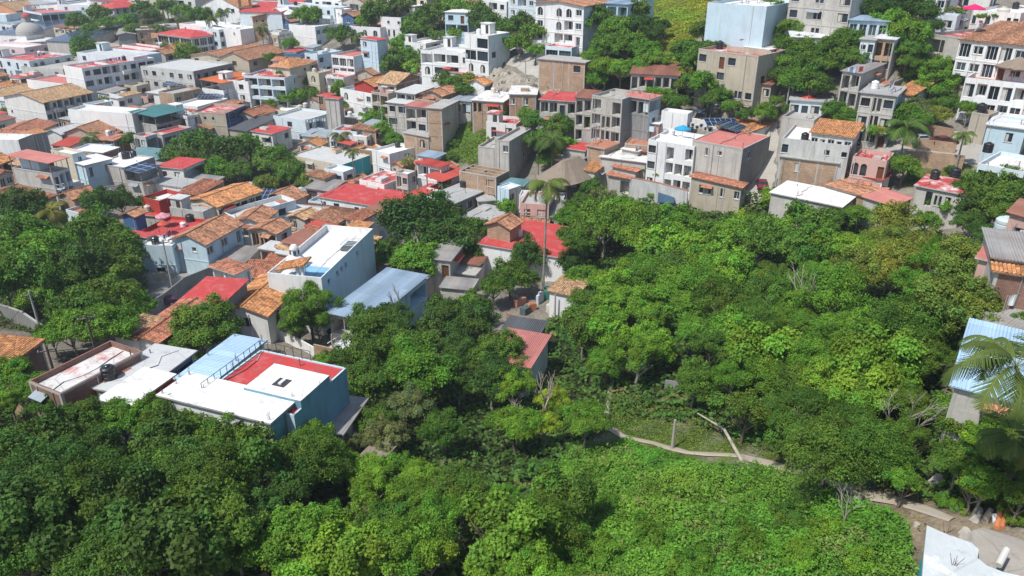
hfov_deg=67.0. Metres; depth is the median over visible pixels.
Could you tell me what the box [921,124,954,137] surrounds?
retaining wall
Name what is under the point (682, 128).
parasol
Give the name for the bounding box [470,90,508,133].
house
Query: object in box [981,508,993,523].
plank
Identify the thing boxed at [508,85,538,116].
house
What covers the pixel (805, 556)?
bush
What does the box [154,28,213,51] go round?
house
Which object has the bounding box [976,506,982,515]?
stone
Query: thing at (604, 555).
bush
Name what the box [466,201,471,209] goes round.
window
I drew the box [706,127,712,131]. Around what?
air conditioner
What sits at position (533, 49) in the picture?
broadleaf tree
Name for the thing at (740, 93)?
window
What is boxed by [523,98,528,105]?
window
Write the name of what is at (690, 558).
bush
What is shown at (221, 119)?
house
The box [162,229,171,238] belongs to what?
clothes line
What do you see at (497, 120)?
town house
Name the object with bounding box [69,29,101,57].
round tree
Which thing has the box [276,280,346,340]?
loose tree
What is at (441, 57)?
window
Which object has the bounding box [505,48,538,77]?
ramp
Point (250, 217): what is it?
house
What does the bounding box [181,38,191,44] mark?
window
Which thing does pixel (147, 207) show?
water tank
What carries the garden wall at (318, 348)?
on the ground at (504, 304)
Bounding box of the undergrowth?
[0,190,1016,575]
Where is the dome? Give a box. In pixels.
[15,13,43,35]
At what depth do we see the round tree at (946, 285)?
60.84 m
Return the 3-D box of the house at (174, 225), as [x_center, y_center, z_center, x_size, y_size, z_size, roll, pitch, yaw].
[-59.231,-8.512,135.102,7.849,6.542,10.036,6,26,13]
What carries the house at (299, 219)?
on the ground at (504, 304)
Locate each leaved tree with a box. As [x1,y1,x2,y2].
[0,404,84,458]
[0,419,32,458]
[0,462,83,575]
[2,501,89,575]
[69,458,164,533]
[94,479,243,575]
[119,445,192,494]
[123,407,199,455]
[186,421,281,502]
[261,454,318,503]
[281,519,389,575]
[314,497,360,548]
[392,529,459,575]
[460,488,567,574]
[462,556,510,575]
[532,458,597,521]
[559,304,601,361]
[586,306,632,348]
[638,219,695,254]
[706,387,769,444]
[726,314,803,363]
[762,213,797,255]
[773,286,823,330]
[782,197,835,230]
[784,254,820,273]
[823,336,923,403]
[842,317,933,372]
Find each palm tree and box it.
[35,201,68,228]
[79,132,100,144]
[136,10,151,25]
[149,22,161,32]
[153,24,169,32]
[174,15,188,24]
[205,16,218,26]
[216,8,232,23]
[254,24,268,44]
[330,131,351,143]
[343,148,360,183]
[347,32,367,50]
[391,2,403,14]
[400,155,415,169]
[438,181,449,188]
[526,136,549,179]
[526,178,569,298]
[536,130,566,166]
[879,117,931,171]
[941,332,1023,423]
[950,131,976,166]
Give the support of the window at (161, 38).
in the house at (199, 38)
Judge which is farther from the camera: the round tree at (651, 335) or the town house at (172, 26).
the town house at (172, 26)
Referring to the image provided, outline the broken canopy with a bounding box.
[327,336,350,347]
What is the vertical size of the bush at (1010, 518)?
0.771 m
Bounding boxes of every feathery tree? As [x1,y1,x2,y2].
[0,430,120,488]
[44,511,169,575]
[67,443,139,491]
[144,436,249,500]
[157,480,174,497]
[271,422,356,498]
[398,455,443,484]
[415,459,490,526]
[515,491,583,550]
[575,194,649,258]
[584,344,629,384]
[597,198,651,250]
[621,252,672,301]
[648,260,727,306]
[684,315,730,369]
[708,356,746,395]
[718,297,785,331]
[723,207,763,255]
[724,210,802,276]
[767,383,835,423]
[771,304,824,335]
[781,407,892,494]
[786,328,833,366]
[789,259,874,316]
[826,399,886,429]
[836,411,926,491]
[866,292,964,354]
[881,354,933,386]
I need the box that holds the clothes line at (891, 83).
[888,78,894,90]
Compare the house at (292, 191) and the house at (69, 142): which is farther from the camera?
the house at (69, 142)
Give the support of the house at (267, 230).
on the ground at (504, 304)
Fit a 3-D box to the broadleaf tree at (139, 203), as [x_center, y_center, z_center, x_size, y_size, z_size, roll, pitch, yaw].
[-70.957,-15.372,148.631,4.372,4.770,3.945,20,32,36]
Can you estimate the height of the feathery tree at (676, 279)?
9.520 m
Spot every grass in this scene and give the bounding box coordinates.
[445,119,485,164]
[633,0,712,62]
[855,479,972,510]
[865,503,926,529]
[907,158,973,185]
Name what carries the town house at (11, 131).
on the ground at (504, 304)
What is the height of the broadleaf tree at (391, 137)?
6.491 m
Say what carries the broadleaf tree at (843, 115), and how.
on the ground at (504, 304)
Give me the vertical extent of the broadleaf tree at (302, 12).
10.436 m
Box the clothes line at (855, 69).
[844,66,865,78]
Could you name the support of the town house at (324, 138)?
on the ground at (504, 304)
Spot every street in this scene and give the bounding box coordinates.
[149,272,192,315]
[744,122,778,203]
[874,126,982,166]
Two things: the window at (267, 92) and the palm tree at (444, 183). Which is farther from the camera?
the window at (267, 92)
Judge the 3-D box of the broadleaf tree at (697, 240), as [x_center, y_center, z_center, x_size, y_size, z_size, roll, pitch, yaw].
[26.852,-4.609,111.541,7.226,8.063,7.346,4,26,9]
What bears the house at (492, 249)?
on the ground at (504, 304)
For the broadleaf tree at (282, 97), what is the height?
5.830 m
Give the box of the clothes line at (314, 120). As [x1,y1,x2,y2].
[305,118,326,125]
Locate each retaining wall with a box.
[904,136,956,153]
[906,151,964,171]
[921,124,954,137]
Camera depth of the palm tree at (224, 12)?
258.59 m
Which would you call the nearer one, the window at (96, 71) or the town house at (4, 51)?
the window at (96, 71)
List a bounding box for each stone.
[913,521,919,526]
[928,473,945,486]
[957,526,970,534]
[969,514,980,523]
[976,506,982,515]
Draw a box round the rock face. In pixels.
[485,67,562,103]
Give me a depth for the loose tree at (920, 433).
51.51 m
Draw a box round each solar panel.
[162,81,186,85]
[197,93,228,97]
[262,189,276,199]
[693,108,711,117]
[703,118,737,125]
[715,119,746,131]
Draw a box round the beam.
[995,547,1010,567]
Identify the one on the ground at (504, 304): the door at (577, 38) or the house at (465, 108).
the house at (465, 108)
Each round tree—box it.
[0,185,51,216]
[0,209,61,247]
[0,225,76,264]
[0,244,63,315]
[24,197,59,227]
[49,232,113,282]
[62,200,131,246]
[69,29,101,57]
[86,225,150,278]
[141,196,155,211]
[163,292,245,354]
[171,40,202,58]
[184,410,246,447]
[225,533,257,575]
[233,486,301,566]
[236,499,329,575]
[260,98,277,106]
[330,78,347,96]
[340,301,408,345]
[345,359,395,409]
[361,107,387,121]
[374,188,457,243]
[374,235,413,268]
[379,334,462,394]
[384,381,436,432]
[386,240,442,275]
[419,214,477,258]
[439,189,467,217]
[439,332,476,365]
[451,294,502,338]
[465,349,530,409]
[466,327,530,373]
[468,237,484,255]
[490,256,528,299]
[494,197,516,212]
[510,232,551,267]
[553,248,591,273]
[594,283,641,322]
[630,319,676,374]
[656,201,705,231]
[660,284,716,339]
[675,357,726,410]
[697,244,760,286]
[761,408,816,469]
[793,354,845,402]
[803,220,843,258]
[843,305,894,355]
[865,239,933,303]
[884,380,937,422]
[887,266,938,300]
[912,261,1005,350]
[928,232,983,280]
[938,287,1006,351]
[1009,310,1023,319]
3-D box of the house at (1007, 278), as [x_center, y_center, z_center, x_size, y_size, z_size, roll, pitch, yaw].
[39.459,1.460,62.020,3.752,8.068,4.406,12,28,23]
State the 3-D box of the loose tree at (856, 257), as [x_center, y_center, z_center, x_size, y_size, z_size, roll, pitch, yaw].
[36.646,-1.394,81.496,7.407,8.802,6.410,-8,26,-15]
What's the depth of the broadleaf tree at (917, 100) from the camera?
128.38 m
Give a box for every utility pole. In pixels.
[21,290,46,352]
[37,345,57,368]
[77,313,95,348]
[157,239,172,286]
[554,294,555,317]
[670,419,675,448]
[784,85,789,114]
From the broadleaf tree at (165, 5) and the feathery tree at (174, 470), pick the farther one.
the broadleaf tree at (165, 5)
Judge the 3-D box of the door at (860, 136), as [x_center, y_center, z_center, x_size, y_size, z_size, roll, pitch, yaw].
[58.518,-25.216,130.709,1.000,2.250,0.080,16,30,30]
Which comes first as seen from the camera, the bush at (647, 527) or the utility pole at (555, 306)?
the bush at (647, 527)
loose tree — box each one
[0,443,29,477]
[30,455,120,526]
[74,423,129,489]
[77,184,134,217]
[105,182,141,212]
[129,388,194,436]
[231,455,282,497]
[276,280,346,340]
[344,431,367,452]
[347,471,402,512]
[363,412,410,452]
[399,487,463,569]
[470,482,523,535]
[488,367,537,405]
[504,539,580,575]
[532,410,566,446]
[548,203,582,226]
[560,190,594,226]
[583,257,648,302]
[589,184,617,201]
[605,332,668,387]
[688,275,768,317]
[705,214,763,254]
[716,271,746,292]
[743,271,792,306]
[776,262,811,289]
[816,327,882,362]
[828,240,880,304]
[859,218,909,247]
[868,199,923,237]
[873,416,931,459]
[890,226,937,267]
[904,234,967,274]
[912,337,957,377]
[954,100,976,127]
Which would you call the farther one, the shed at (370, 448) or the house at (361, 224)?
the house at (361, 224)
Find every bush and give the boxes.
[311,349,335,362]
[441,151,458,160]
[446,139,460,146]
[567,521,624,575]
[591,493,628,526]
[628,508,675,557]
[663,541,715,575]
[724,513,776,561]
[768,489,816,531]
[773,534,822,572]
[805,512,853,550]
[843,542,881,573]
[903,65,936,82]
[906,172,921,180]
[912,80,950,98]
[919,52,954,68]
[924,68,963,89]
[929,93,960,106]
[934,492,955,507]
[941,63,953,71]
[943,165,954,171]
[950,497,971,515]
[982,492,1004,503]
[997,496,1023,512]
[1004,509,1023,526]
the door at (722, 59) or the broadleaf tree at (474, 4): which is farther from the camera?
the broadleaf tree at (474, 4)
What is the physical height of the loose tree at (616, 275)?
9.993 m
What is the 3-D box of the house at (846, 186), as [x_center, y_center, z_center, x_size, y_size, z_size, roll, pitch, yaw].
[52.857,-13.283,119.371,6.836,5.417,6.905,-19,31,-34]
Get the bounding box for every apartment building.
[68,104,149,148]
[244,69,302,106]
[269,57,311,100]
[277,0,349,23]
[307,69,331,93]
[590,88,637,148]
[645,129,705,199]
[691,44,785,117]
[704,0,788,63]
[775,124,857,186]
[782,0,865,48]
[856,79,907,148]
[955,71,1023,122]
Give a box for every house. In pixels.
[0,0,35,13]
[0,12,22,21]
[0,18,31,30]
[0,20,65,40]
[0,37,51,53]
[0,48,14,56]
[0,51,73,79]
[0,83,34,96]
[0,97,5,108]
[0,114,16,128]
[0,129,26,133]
[0,133,36,160]
[0,152,15,173]
[0,168,14,187]
[0,183,34,194]
[0,334,49,399]
[4,118,57,130]
[5,24,17,28]
[5,149,73,210]
[7,159,53,166]
[8,71,41,82]
[19,128,50,152]
[21,56,78,75]
[26,74,66,88]
[27,0,78,8]
[28,191,59,212]
[28,340,143,414]
[39,1,81,9]
[45,29,115,53]
[47,123,78,148]
[50,137,87,148]
[57,0,92,18]
[58,184,93,216]
[62,120,121,138]
[69,43,124,56]
[75,143,112,154]
[75,153,113,187]
[76,41,161,62]
[77,144,119,156]
[83,99,110,105]
[90,0,126,4]
[90,343,197,405]
[93,133,131,152]
[97,86,127,97]
[98,1,137,26]
[99,367,176,442]
[105,155,157,191]
[108,95,126,106]
[110,43,158,51]
[112,313,163,350]
[116,28,137,44]
[116,90,142,105]
[118,206,147,230]
[121,162,160,196]
[124,82,150,94]
[127,0,164,16]
[128,104,186,132]
[130,297,211,354]
[133,132,159,148]
[133,230,155,262]
[135,26,153,44]
[141,212,206,235]
[142,189,182,213]
[143,235,181,274]
[145,212,170,226]
[150,125,191,148]
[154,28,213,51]
[155,47,184,61]
[155,175,198,191]
[156,368,294,479]
[158,86,201,104]
[158,157,205,178]
[163,23,176,30]
[163,42,186,49]
[164,0,205,17]
[168,194,215,218]
[168,213,244,276]
[169,102,199,130]
[178,178,224,197]
[178,276,249,348]
[179,20,254,46]
[179,98,227,111]
[190,181,263,215]
[191,41,258,60]
[191,103,245,137]
[193,123,213,133]
[199,72,243,100]
[200,26,229,49]
[200,340,349,459]
[217,70,255,106]
[218,43,284,73]
[222,195,296,221]
[228,115,273,148]
[234,273,287,343]
[235,204,278,245]
[238,103,278,120]
[242,104,276,116]
[246,217,294,245]
[250,125,292,149]
[251,0,311,4]
[257,240,283,258]
[265,30,291,49]
[267,184,308,204]
[268,33,290,48]
[270,56,287,63]
[273,7,295,27]
[273,108,327,142]
[274,29,289,47]
[274,242,289,250]
[274,249,288,257]
[275,104,302,114]
[280,229,315,246]
[282,17,299,29]
[283,47,305,53]
[283,50,312,58]
[285,204,328,217]
[285,206,318,231]
[289,21,338,45]
[292,146,371,175]
[298,136,328,150]
[300,128,332,140]
[303,59,318,70]
[304,202,357,212]
[304,220,339,226]
[305,49,342,68]
[305,169,336,182]
[305,224,321,231]
[307,92,339,109]
[307,207,350,225]
[308,195,324,204]
[309,130,329,146]
[312,0,341,5]
[316,93,336,109]
[317,181,408,208]
[324,68,357,93]
[324,164,355,182]
[327,267,428,343]
[329,7,351,24]
[330,137,342,146]
[331,48,362,81]
[333,124,359,134]
[337,140,356,147]
[339,0,384,10]
[340,10,359,27]
[340,85,371,112]
[342,131,371,148]
[344,111,364,124]
[346,219,374,227]
[349,22,385,40]
[349,123,382,145]
[353,75,383,99]
[355,67,384,80]
[359,170,396,189]
[360,36,388,74]
[363,119,384,133]
[371,89,395,119]
[372,143,414,173]
[373,235,382,273]
[375,71,420,91]
[381,14,406,40]
[386,98,413,143]
[394,84,435,100]
[395,169,416,191]
[396,183,441,224]
[400,3,423,15]
[403,100,433,132]
[404,34,442,74]
[408,0,432,4]
[415,97,438,102]
[415,158,451,187]
[417,72,421,84]
[420,84,460,100]
[424,166,461,191]
[426,99,459,151]
[427,183,483,214]
[444,8,478,43]
[451,95,475,124]
[459,164,509,205]
[462,204,509,240]
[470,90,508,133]
[475,194,496,206]
[477,219,592,281]
[478,136,498,167]
[482,0,507,19]
[483,212,524,241]
[486,110,524,140]
[497,182,520,215]
[502,327,551,397]
[508,0,547,21]
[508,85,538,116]
[519,186,565,206]
[520,191,554,218]
[537,55,593,92]
[538,91,577,139]
[545,40,578,56]
[546,274,591,316]
[564,141,588,156]
[573,89,602,142]
[581,161,605,192]
[585,139,619,162]
[599,149,646,184]
[604,0,653,34]
[606,169,633,196]
[610,164,640,191]
[620,147,644,155]
[625,90,662,140]
[625,137,647,154]
[629,62,682,108]
[650,117,661,137]
[660,108,692,132]
[688,128,770,191]
[689,171,748,213]
[692,118,716,128]
[715,117,774,134]
[742,45,782,51]
[759,78,780,103]
[768,180,855,228]
[775,106,825,161]
[777,155,839,187]
[789,93,833,118]
[809,118,863,150]
[825,176,890,205]
[837,62,886,119]
[847,11,890,47]
[848,145,893,186]
[857,35,877,63]
[858,188,913,229]
[868,78,903,86]
[872,34,901,80]
[897,79,939,122]
[909,173,968,230]
[918,522,1018,575]
[931,0,957,12]
[939,318,1023,461]
[952,20,1023,82]
[966,110,998,144]
[968,4,1023,28]
[972,151,1023,191]
[979,112,1023,159]
[988,252,1023,309]
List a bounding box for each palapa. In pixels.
[536,156,591,202]
[994,57,1023,81]
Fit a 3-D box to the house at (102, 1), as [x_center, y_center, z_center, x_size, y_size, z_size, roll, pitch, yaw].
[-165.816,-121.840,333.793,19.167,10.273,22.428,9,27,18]
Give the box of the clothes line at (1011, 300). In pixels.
[1002,294,1017,310]
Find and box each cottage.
[0,71,8,80]
[0,80,15,86]
[12,80,26,84]
[51,24,71,36]
[58,26,70,32]
[58,116,70,125]
[65,205,107,220]
[72,179,80,184]
[139,102,158,107]
[141,94,153,103]
[145,88,166,103]
[150,33,157,44]
[220,100,240,103]
[231,99,250,108]
[247,258,278,280]
[264,244,289,262]
[300,185,317,197]
[304,179,345,203]
[334,139,363,145]
[344,107,352,115]
[345,172,366,183]
[349,143,381,153]
[359,146,377,166]
[366,201,397,239]
[389,158,414,171]
[522,199,565,224]
[924,13,969,32]
[944,11,966,29]
[959,0,996,7]
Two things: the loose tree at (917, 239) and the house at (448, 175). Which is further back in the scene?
the house at (448, 175)
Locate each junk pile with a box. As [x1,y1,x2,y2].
[513,296,526,307]
[520,304,530,315]
[527,302,536,310]
[536,291,543,304]
[544,286,549,299]
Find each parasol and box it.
[155,212,169,219]
[157,220,168,231]
[674,125,690,131]
[801,95,816,98]
[962,4,985,19]
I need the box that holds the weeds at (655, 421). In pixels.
[608,392,784,460]
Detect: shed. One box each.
[67,26,78,31]
[74,182,84,187]
[129,147,166,161]
[173,329,267,379]
[193,174,224,186]
[216,245,260,262]
[305,44,321,50]
[329,395,368,449]
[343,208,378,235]
[360,438,399,471]
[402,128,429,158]
[407,266,434,298]
[416,150,446,161]
[429,234,470,294]
[438,276,478,299]
[447,160,459,166]
[449,71,465,75]
[454,264,484,289]
[460,250,487,278]
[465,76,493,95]
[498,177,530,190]
[500,315,547,332]
[520,216,549,222]
[536,42,549,64]
[553,151,586,186]
[657,192,673,204]
[787,31,828,68]
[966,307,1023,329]
[974,227,1023,285]
[974,245,987,278]
[1006,198,1023,230]
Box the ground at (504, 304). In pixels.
[0,0,1023,575]
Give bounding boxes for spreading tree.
[482,404,545,452]
[532,385,570,411]
[551,398,615,447]
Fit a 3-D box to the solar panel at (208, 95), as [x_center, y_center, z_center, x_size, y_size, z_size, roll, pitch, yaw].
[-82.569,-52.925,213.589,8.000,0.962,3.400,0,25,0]
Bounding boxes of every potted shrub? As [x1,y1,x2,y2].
[97,96,108,99]
[944,5,957,11]
[955,7,965,17]
[975,13,987,22]
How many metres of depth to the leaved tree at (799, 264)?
96.17 m
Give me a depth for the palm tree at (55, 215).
116.78 m
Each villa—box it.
[267,225,376,334]
[420,36,464,87]
[464,22,509,76]
[533,0,608,54]
[923,28,978,77]
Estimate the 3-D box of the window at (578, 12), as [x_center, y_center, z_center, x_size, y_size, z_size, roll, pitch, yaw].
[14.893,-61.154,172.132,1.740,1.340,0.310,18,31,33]
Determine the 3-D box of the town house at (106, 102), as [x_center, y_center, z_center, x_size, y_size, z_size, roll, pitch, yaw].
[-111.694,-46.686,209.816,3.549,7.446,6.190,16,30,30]
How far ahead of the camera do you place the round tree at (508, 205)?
141.11 m
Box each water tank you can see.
[99,364,116,381]
[120,151,129,159]
[130,150,136,156]
[144,204,150,212]
[151,235,159,244]
[180,222,185,227]
[185,213,193,222]
[395,141,399,147]
[460,181,465,187]
[491,87,495,93]
[668,128,674,135]
[712,102,720,113]
[716,40,723,49]
[801,132,808,140]
[871,80,878,88]
[930,169,940,179]
[949,167,961,178]
[975,102,987,113]
[982,142,994,152]
[993,215,1008,229]
[996,6,1010,11]
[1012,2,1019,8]
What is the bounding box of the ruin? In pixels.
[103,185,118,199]
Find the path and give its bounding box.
[604,383,954,521]
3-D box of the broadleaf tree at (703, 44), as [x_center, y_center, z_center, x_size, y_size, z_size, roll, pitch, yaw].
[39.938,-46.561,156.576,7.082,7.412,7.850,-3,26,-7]
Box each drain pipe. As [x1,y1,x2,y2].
[992,513,996,523]
[993,499,1004,529]
[999,506,1009,529]
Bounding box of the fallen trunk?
[697,413,743,462]
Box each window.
[6,176,12,184]
[24,12,43,20]
[43,15,50,20]
[51,14,58,19]
[59,14,65,19]
[86,80,93,86]
[88,167,94,177]
[93,69,100,74]
[158,36,168,42]
[165,135,175,143]
[169,37,179,43]
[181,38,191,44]
[192,39,198,45]
[200,38,206,45]
[207,37,212,44]
[207,245,214,255]
[222,237,228,247]
[229,112,234,119]
[240,317,251,327]
[249,78,257,84]
[253,89,258,95]
[263,79,270,85]
[264,89,271,95]
[275,310,279,326]
[276,80,284,86]
[279,208,286,216]
[332,57,338,65]
[340,58,345,66]
[347,59,353,67]
[389,118,397,124]
[399,106,404,113]
[411,121,415,128]
[420,139,425,148]
[422,110,425,117]
[425,66,430,74]
[435,67,445,72]
[438,54,445,61]
[451,55,457,62]
[461,25,467,31]
[466,49,475,59]
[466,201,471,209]
[478,38,487,48]
[478,51,487,61]
[481,65,485,73]
[502,146,507,152]
[510,98,514,104]
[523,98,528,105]
[537,7,542,15]
[538,20,542,26]
[543,102,547,110]
[546,50,557,54]
[552,103,556,111]
[555,22,561,30]
[557,8,561,17]
[559,51,570,55]
[566,9,571,17]
[569,21,572,29]
[570,104,574,112]
[573,66,579,72]
[575,23,580,29]
[576,10,581,16]
[596,114,599,123]
[597,99,600,108]
[605,131,608,139]
[615,118,619,126]
[615,133,618,141]
[641,77,644,85]
[646,161,654,169]
[647,145,655,153]
[656,77,660,85]
[664,78,668,86]
[699,54,706,61]
[717,72,723,80]
[727,58,735,65]
[734,91,741,99]
[734,191,739,200]
[744,93,751,100]
[763,89,768,96]
[780,144,788,153]
[790,10,797,17]
[790,105,798,112]
[809,106,819,113]
[812,12,821,19]
[837,13,847,22]
[838,0,850,5]
[840,152,846,157]
[849,163,858,175]
[850,24,857,29]
[854,76,859,86]
[858,164,866,176]
[859,24,866,34]
[859,98,870,106]
[863,134,874,142]
[866,45,873,52]
[868,25,876,34]
[878,25,886,34]
[882,100,893,109]
[932,196,941,206]
[938,1,944,8]
[943,21,952,28]
[956,62,965,70]
[957,43,971,57]
[959,0,968,5]
[963,84,974,97]
[967,64,979,72]
[973,46,983,55]
[978,86,986,95]
[979,64,993,78]
[983,17,990,24]
[983,46,998,60]
[987,87,999,100]
[987,105,994,109]
[997,48,1012,61]
[999,88,1012,102]
[999,105,1007,112]
[1003,133,1012,142]
[1008,70,1020,77]
[1009,108,1020,113]
[1013,51,1023,58]
[1015,90,1023,99]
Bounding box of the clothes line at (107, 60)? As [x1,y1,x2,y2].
[105,57,120,61]
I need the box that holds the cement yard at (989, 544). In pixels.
[959,528,1023,575]
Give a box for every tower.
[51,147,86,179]
[238,0,251,10]
[324,96,344,129]
[495,126,532,177]
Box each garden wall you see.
[0,303,42,330]
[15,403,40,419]
[146,267,212,314]
[278,330,313,355]
[313,344,337,362]
[506,312,520,319]
[629,177,688,208]
[664,379,681,390]
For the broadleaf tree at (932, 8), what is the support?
on the ground at (504, 304)
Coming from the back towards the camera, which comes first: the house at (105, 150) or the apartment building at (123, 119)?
the apartment building at (123, 119)
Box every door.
[0,178,5,186]
[54,177,59,187]
[236,230,240,242]
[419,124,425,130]
[443,265,448,277]
[560,105,564,114]
[576,37,579,46]
[719,57,724,68]
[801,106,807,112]
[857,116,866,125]
[857,133,861,145]
[876,136,884,147]
[876,167,883,178]
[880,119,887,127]
[996,68,1004,79]
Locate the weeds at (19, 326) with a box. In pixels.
[0,213,147,331]
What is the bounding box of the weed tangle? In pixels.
[529,434,919,575]
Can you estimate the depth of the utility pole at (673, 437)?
68.04 m
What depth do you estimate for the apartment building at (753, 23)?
151.23 m
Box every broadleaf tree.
[0,353,34,403]
[0,384,31,422]
[0,516,55,575]
[4,283,17,306]
[11,370,46,400]
[13,284,59,321]
[21,258,85,298]
[23,393,53,415]
[31,307,85,356]
[31,321,59,357]
[41,281,113,320]
[50,394,119,434]
[63,301,141,344]
[64,10,93,28]
[76,273,137,308]
[78,21,98,30]
[81,254,145,280]
[84,1,112,19]
[89,15,115,29]
[97,396,152,450]
[113,12,138,27]
[113,289,158,316]
[118,130,137,148]
[121,278,142,292]
[123,23,141,36]
[128,0,154,24]
[129,393,170,433]
[131,195,143,206]
[136,465,270,575]
[141,7,164,22]
[151,0,176,21]
[155,144,196,161]
[160,39,168,47]
[164,328,201,349]
[167,3,192,16]
[168,127,218,157]
[183,6,211,21]
[191,348,206,361]
[194,134,259,179]
[196,155,231,175]
[205,319,242,344]
[218,160,253,182]
[228,130,267,165]
[251,143,297,175]
[252,173,279,188]
[262,52,279,63]
[271,158,306,185]
[274,93,293,106]
[277,315,312,338]
[279,37,299,48]
[286,417,335,453]
[288,87,309,104]
[289,3,319,23]
[293,172,310,186]
[300,85,321,99]
[303,5,322,22]
[304,308,335,341]
[320,436,345,477]
[321,23,355,51]
[323,448,361,490]
[328,335,390,369]
[348,450,394,495]
[352,14,380,26]
[352,402,399,435]
[353,496,419,536]
[357,515,439,575]
[360,0,400,25]
[369,300,416,334]
[370,118,392,145]
[378,45,407,71]
[379,449,410,476]
[380,60,403,71]
[380,131,403,144]
[380,327,436,364]
[381,475,429,513]
[384,0,416,13]
[387,33,400,44]
[389,33,404,49]
[399,15,418,33]
[399,46,421,61]
[399,58,420,73]
[400,18,435,38]
[405,8,437,37]
[413,292,474,348]
[415,406,468,455]
[417,0,449,30]
[429,29,445,39]
[431,69,451,85]
[434,364,474,411]
[441,0,468,14]
[442,72,470,86]
[445,27,472,36]
[453,82,475,94]
[454,71,476,83]
[457,287,485,303]
[464,0,490,10]
[464,217,488,240]
[465,6,502,27]
[474,13,501,30]
[478,269,516,308]
[495,16,523,33]
[503,32,530,61]
[509,9,534,26]
[511,269,541,298]
[516,106,538,126]
[517,20,546,54]
[518,110,546,130]
[522,125,554,151]
[525,43,545,65]
[535,150,553,167]
[541,112,574,132]
[547,135,577,152]
[555,221,595,240]
[561,232,600,256]
[562,264,600,287]
[566,284,620,315]
[579,176,607,194]
[580,47,605,59]
[584,2,614,32]
[585,71,608,89]
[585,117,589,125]
[586,56,618,89]
[588,30,620,55]
[596,15,636,54]
[602,27,648,58]
[607,58,632,88]
[608,195,632,203]
[613,224,652,254]
[621,0,651,28]
[623,55,648,71]
[623,252,657,263]
[625,37,663,57]
[626,14,653,35]
[626,299,673,328]
[634,202,675,228]
[638,23,666,41]
[641,47,673,64]
[644,85,662,92]
[650,88,679,108]
[651,248,691,273]
[653,19,671,40]
[666,94,692,108]
[667,38,698,55]
[672,76,695,104]
[674,49,697,71]
[674,316,702,357]
[675,65,694,90]
[677,229,720,258]
[680,69,718,107]
[687,20,705,40]
[687,248,714,271]
[689,304,760,359]
[695,40,728,51]
[697,93,724,117]
[698,216,726,236]
[709,83,733,103]
[718,99,743,117]
[724,342,773,389]
[735,108,755,121]
[738,353,792,395]
[749,259,791,283]
[752,101,777,123]
[758,185,777,205]
[760,225,828,272]
[761,393,798,428]
[767,65,791,95]
[768,95,785,106]
[770,0,787,14]
[771,32,788,49]
[772,361,822,391]
[773,25,784,35]
[774,52,789,67]
[776,19,804,31]
[777,65,817,93]
[778,34,814,52]
[778,103,789,112]
[781,46,813,69]
[782,66,829,95]
[802,41,829,58]
[803,34,849,71]
[806,259,841,276]
[808,52,848,73]
[808,76,837,97]
[809,310,851,338]
[819,99,851,118]
[819,206,849,223]
[826,372,892,414]
[828,26,864,45]
[828,106,857,120]
[831,231,875,256]
[836,44,870,67]
[841,204,871,233]
[845,111,856,121]
[859,0,881,12]
[865,124,884,141]
[866,203,903,224]
[868,11,884,17]
[871,0,899,12]
[871,7,911,29]
[876,14,895,32]
[881,463,922,508]
[883,128,898,140]
[886,18,936,41]
[887,37,922,71]
[889,154,922,188]
[893,102,924,137]
[896,0,925,16]
[896,53,925,77]
[902,110,934,132]
[905,94,932,107]
[907,0,945,19]
[911,39,934,68]
[912,20,933,39]
[914,209,944,232]
[917,105,939,132]
[924,18,945,30]
[925,197,952,212]
[926,435,982,494]
[928,104,954,125]
[932,392,951,411]
[933,408,970,438]
[946,211,991,238]
[949,170,1005,196]
[952,189,996,239]
[955,466,1000,516]
[957,456,1010,515]
[959,422,998,459]
[961,419,993,450]
[963,186,1023,219]
[966,221,993,242]
[974,409,1023,472]
[977,413,1023,462]
[988,163,1023,188]
[990,202,1013,218]
[993,443,1023,479]
[997,478,1023,525]
[1009,182,1023,193]
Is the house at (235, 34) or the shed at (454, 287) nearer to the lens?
the shed at (454, 287)
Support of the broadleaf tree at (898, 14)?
on the ground at (504, 304)
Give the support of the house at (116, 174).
on the ground at (504, 304)
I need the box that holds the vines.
[524,435,917,575]
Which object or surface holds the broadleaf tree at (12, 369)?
on the ground at (504, 304)
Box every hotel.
[1,83,93,126]
[22,5,81,21]
[63,55,154,100]
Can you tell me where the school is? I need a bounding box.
[140,57,233,92]
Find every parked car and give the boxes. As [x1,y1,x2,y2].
[153,295,176,305]
[510,48,524,55]
[755,179,768,189]
[910,133,932,141]
[928,135,956,144]
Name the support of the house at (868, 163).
on the ground at (504, 304)
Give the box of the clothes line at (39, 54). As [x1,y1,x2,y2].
[34,52,46,57]
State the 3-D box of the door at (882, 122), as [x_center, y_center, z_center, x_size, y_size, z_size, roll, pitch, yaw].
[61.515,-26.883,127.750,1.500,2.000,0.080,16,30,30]
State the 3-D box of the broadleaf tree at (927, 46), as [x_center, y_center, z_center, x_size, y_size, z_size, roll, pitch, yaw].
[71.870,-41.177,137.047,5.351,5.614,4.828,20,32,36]
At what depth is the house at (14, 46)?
282.42 m
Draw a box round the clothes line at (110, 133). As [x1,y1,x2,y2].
[108,128,119,136]
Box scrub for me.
[903,50,958,125]
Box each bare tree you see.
[387,284,399,305]
[509,397,523,444]
[535,370,555,433]
[786,264,822,334]
[836,484,866,522]
[878,388,947,437]
[882,279,887,297]
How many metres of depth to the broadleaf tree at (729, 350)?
72.51 m
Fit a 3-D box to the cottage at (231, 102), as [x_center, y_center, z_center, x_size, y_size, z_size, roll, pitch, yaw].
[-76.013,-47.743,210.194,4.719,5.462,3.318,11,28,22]

